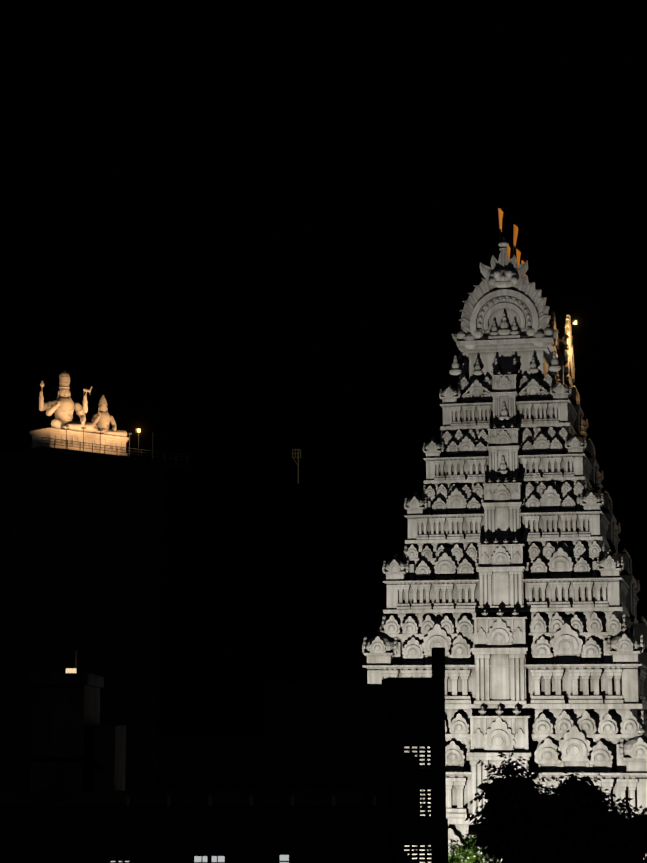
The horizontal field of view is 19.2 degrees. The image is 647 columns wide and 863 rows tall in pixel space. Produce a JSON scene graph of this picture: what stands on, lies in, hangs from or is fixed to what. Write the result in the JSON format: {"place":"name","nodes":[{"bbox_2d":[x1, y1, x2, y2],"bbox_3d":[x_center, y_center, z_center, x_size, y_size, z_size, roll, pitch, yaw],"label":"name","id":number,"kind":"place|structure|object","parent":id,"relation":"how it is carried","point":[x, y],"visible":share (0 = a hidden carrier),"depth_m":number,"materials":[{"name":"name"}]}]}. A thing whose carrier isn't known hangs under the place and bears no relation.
{"place":"outdoors","nodes":[
{"label":"outdoors","id":0,"kind":"place"},
{"bbox_2d":[27,650,125,789],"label":"dim building","id":1,"kind":"structure","parent":0,"point":[75,745],"depth_m":83.36,"materials":[{"name":"paint"}]},
{"bbox_2d":[66,668,75,672],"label":"light","id":2,"kind":"object","parent":1,"relation":"on","point":[70,670],"visible":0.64,"depth_m":83.88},
{"bbox_2d":[158,734,262,789],"bbox_3d":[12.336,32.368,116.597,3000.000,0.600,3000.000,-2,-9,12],"label":"building","id":3,"kind":"structure","parent":0,"point":[210,761],"depth_m":620.90,"materials":[{"name":"black"}]},
{"bbox_2d":[0,446,189,790],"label":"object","id":4,"kind":"structure","parent":3,"relation":"on","point":[80,552],"depth_m":251.28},
{"bbox_2d":[30,428,128,455],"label":"statue plinth","id":5,"kind":"structure","parent":4,"relation":"on","point":[77,436],"depth_m":248.68,"materials":[{"name":"beige stone"}]},
{"bbox_2d":[39,371,126,448],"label":"shiva parvati statue","id":6,"kind":"object","parent":5,"relation":"on","point":[63,407],"visible":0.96,"depth_m":249.99,"materials":[{"name":"stone"}]},
{"bbox_2d":[41,425,187,462],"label":"statue terrace railing","id":7,"kind":"object","parent":4,"relation":"on","point":[100,444],"visible":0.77,"depth_m":249.03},
{"bbox_2d":[0,790,375,862],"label":"building","id":8,"kind":"structure","parent":3,"relation":"on","point":[105,826],"depth_m":46.52,"materials":[{"name":"grey"}]},
{"bbox_2d":[110,856,288,862],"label":"window grilles","id":9,"kind":"object","parent":8,"relation":"attached to","point":[124,859],"depth_m":46.50,"materials":[{"name":"grey metal"}]},
{"bbox_2d":[111,855,288,862],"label":"glowing window panes","id":10,"kind":"object","parent":8,"relation":"attached to","point":[222,858],"depth_m":46.95,"materials":[{"name":"white glass"}]},
{"bbox_2d":[263,647,447,862],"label":"building","id":11,"kind":"structure","parent":3,"relation":"on","point":[359,737],"depth_m":68.31,"materials":[{"name":"grey"}]},
{"bbox_2d":[427,825,496,862],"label":"tree","id":12,"kind":"object","parent":3,"relation":"on","point":[470,851],"depth_m":82.43,"materials":[{"name":"green plant"}]},
{"bbox_2d":[362,237,646,862],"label":"temple tower","id":13,"kind":"structure","parent":3,"relation":"on","point":[513,586],"depth_m":110.49,"materials":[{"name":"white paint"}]},
{"bbox_2d":[498,209,521,263],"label":"flag poles","id":14,"kind":"object","parent":13,"relation":"on","point":[513,237],"visible":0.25,"depth_m":120.03,"materials":[{"name":"silver metal"}]},
{"bbox_2d":[498,208,525,276],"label":"flags","id":15,"kind":"object","parent":14,"relation":"attached to","point":[515,235],"visible":0.42,"depth_m":120.22,"materials":[{"name":"orange fabric"}]},
{"bbox_2d":[462,747,646,862],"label":"tree","id":16,"kind":"object","parent":3,"relation":"on","point":[576,795],"depth_m":58.19,"materials":[{"name":"black plant"}]},
{"bbox_2d":[292,449,300,483],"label":"floodlight pole","id":17,"kind":"object","parent":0,"point":[298,453],"visible":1,"depth_m":181.10,"materials":[{"name":"grey metal"}]},
{"bbox_2d":[0,0,646,733],"label":"sky","id":18,"kind":"structure","parent":0,"point":[260,231],"materials":[{"name":"black"}]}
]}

